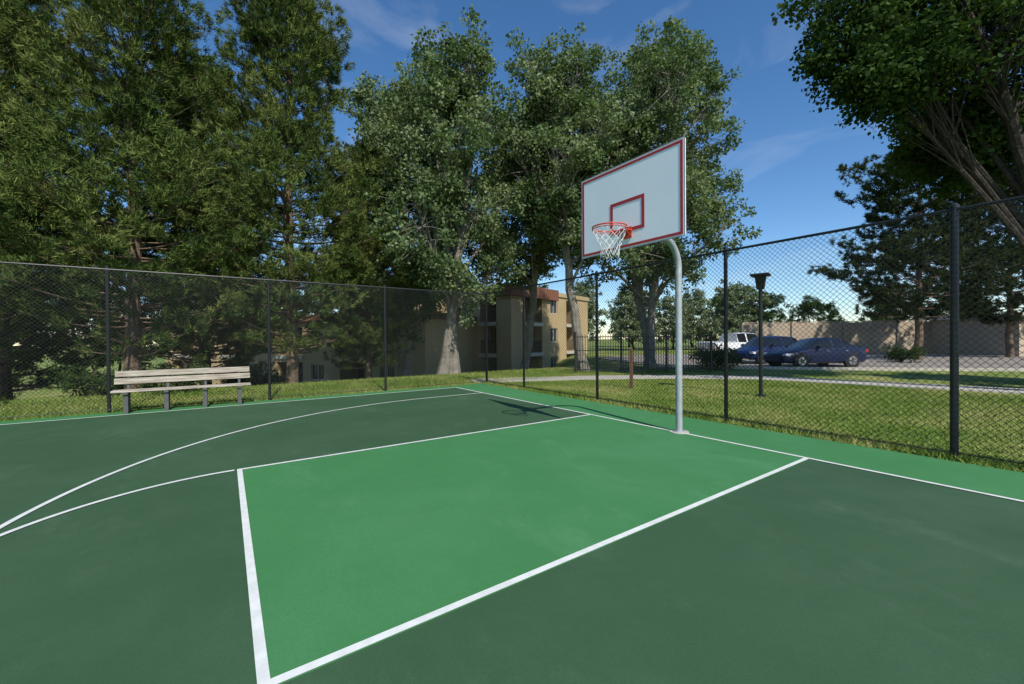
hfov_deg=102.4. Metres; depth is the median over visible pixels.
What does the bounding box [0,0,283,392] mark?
pine tree
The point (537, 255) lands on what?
cottonwood tree
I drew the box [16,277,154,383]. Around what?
maple tree
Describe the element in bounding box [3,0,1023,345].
sky
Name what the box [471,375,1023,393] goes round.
sidewalk
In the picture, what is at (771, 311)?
maple tree
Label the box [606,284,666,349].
silver maple tree
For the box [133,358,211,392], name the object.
shrub
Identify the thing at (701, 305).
silver maple tree
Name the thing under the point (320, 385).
lawn grass
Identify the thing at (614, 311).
silver maple tree
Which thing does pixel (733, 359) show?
shrub
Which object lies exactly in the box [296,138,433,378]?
pine tree
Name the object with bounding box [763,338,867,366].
parked car
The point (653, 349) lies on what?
iron fence
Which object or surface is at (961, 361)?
parking lot
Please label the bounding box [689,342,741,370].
shrub
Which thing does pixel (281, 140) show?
pine tree
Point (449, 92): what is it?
cottonwood tree
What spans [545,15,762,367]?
cottonwood tree
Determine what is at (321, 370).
front windows
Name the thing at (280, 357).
front railings
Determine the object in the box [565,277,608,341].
silver maple tree
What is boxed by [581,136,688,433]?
basketball hoop
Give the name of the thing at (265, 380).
shrub
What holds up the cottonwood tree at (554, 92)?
on the ground at (731, 372)
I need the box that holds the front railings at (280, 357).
[174,341,364,387]
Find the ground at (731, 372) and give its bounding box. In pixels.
[0,339,1023,471]
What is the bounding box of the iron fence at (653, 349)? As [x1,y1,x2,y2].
[574,331,711,372]
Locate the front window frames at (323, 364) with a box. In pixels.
[253,327,388,379]
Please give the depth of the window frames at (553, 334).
36.22 m
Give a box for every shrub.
[48,364,126,396]
[75,363,162,395]
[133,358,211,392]
[211,363,285,387]
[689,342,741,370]
[706,345,745,366]
[879,343,928,362]
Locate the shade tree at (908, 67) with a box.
[771,0,1023,248]
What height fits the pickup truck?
1.920 m
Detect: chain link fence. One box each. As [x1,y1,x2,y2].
[0,261,485,418]
[485,195,1023,465]
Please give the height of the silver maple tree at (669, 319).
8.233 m
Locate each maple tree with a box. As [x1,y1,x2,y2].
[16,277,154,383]
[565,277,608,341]
[605,285,647,346]
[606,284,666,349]
[655,291,699,348]
[668,287,714,347]
[695,293,749,340]
[701,279,773,340]
[740,286,794,326]
[777,295,844,322]
[857,293,913,321]
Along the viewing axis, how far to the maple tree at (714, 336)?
69.06 m
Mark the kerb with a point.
(868, 368)
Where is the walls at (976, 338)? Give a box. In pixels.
[932,318,1023,355]
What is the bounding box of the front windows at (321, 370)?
[254,327,393,382]
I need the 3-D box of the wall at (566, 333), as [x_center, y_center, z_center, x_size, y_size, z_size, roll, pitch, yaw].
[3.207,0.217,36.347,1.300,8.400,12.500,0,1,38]
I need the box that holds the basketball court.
[0,383,1023,683]
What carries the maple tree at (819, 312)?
on the ground at (731, 372)
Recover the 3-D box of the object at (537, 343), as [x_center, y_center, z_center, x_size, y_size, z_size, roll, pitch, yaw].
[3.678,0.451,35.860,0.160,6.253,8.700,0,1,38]
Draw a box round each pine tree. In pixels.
[0,0,128,351]
[0,0,149,400]
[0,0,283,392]
[42,49,318,388]
[139,0,390,383]
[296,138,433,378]
[806,137,1023,359]
[908,174,1023,356]
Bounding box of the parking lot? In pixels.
[598,353,1023,367]
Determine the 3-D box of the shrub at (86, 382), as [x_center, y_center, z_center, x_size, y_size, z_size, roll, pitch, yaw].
[-11.841,1.214,11.537,1.562,1.163,1.688,-1,0,-21]
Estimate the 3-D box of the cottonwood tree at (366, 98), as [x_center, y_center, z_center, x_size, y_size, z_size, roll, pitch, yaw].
[-5.933,-5.940,22.468,9.638,17.524,9.330,0,0,19]
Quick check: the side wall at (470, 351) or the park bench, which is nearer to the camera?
the park bench
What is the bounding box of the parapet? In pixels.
[483,288,588,300]
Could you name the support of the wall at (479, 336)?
on the ground at (731, 372)
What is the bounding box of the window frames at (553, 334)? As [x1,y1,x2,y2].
[550,301,556,365]
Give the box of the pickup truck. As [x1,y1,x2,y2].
[697,332,757,350]
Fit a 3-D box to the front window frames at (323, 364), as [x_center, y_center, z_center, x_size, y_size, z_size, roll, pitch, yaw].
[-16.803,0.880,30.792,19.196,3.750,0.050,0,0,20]
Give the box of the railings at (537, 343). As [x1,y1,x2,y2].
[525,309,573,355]
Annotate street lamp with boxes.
[750,272,770,396]
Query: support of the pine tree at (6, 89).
on the ground at (731, 372)
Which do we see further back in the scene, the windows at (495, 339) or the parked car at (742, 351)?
the windows at (495, 339)
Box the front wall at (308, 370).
[166,318,424,385]
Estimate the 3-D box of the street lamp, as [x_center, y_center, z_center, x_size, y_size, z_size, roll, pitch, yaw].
[6.499,-0.175,10.749,0.440,3.200,0.440,0,1,38]
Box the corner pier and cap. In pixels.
[494,283,558,370]
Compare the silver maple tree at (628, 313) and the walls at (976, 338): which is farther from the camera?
the silver maple tree at (628, 313)
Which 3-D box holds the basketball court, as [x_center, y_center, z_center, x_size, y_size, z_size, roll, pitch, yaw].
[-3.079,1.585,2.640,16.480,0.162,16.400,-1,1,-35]
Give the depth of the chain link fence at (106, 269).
9.87 m
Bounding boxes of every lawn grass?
[0,366,611,420]
[485,370,1023,470]
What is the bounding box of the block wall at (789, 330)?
[741,320,931,352]
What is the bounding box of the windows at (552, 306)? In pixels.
[525,300,555,366]
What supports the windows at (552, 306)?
attached to the wall at (566, 333)
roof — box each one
[163,312,476,323]
[923,312,1023,320]
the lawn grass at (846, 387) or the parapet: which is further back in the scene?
the parapet
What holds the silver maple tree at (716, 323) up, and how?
on the ground at (731, 372)
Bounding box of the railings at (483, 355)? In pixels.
[459,308,496,371]
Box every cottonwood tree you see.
[306,59,490,376]
[359,3,535,374]
[468,101,593,368]
[482,22,673,370]
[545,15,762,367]
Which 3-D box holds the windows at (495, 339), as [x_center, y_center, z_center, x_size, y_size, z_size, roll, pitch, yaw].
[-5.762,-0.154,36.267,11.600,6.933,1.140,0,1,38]
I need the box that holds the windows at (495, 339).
[432,299,496,370]
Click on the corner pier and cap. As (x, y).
(515, 327)
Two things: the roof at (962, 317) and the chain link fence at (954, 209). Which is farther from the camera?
the roof at (962, 317)
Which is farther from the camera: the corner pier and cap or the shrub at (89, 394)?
the corner pier and cap
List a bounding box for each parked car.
[730,336,797,363]
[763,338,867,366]
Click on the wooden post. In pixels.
(631, 371)
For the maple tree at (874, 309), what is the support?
on the ground at (731, 372)
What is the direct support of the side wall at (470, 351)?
on the ground at (731, 372)
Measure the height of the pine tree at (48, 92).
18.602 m
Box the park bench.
[110,366,250,413]
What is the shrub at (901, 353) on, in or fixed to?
on the ground at (731, 372)
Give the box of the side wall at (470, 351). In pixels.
[425,318,473,374]
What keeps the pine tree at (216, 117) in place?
on the ground at (731, 372)
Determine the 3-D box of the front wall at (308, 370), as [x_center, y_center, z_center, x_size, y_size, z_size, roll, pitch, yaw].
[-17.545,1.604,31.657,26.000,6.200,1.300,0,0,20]
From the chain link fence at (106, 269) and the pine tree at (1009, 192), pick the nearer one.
the chain link fence at (106, 269)
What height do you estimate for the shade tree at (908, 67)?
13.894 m
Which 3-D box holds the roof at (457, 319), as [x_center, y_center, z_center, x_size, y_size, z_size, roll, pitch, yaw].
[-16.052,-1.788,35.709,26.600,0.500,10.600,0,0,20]
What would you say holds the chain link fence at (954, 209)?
on the ground at (731, 372)
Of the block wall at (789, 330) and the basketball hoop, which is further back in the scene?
the block wall at (789, 330)
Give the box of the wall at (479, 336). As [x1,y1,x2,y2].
[415,292,509,371]
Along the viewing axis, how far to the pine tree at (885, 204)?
25.55 m
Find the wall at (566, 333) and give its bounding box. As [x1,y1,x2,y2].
[510,295,587,368]
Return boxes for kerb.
[657,364,1023,371]
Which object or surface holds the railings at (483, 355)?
attached to the wall at (479, 336)
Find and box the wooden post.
[629,348,632,388]
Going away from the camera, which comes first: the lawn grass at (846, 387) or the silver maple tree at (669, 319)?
the lawn grass at (846, 387)

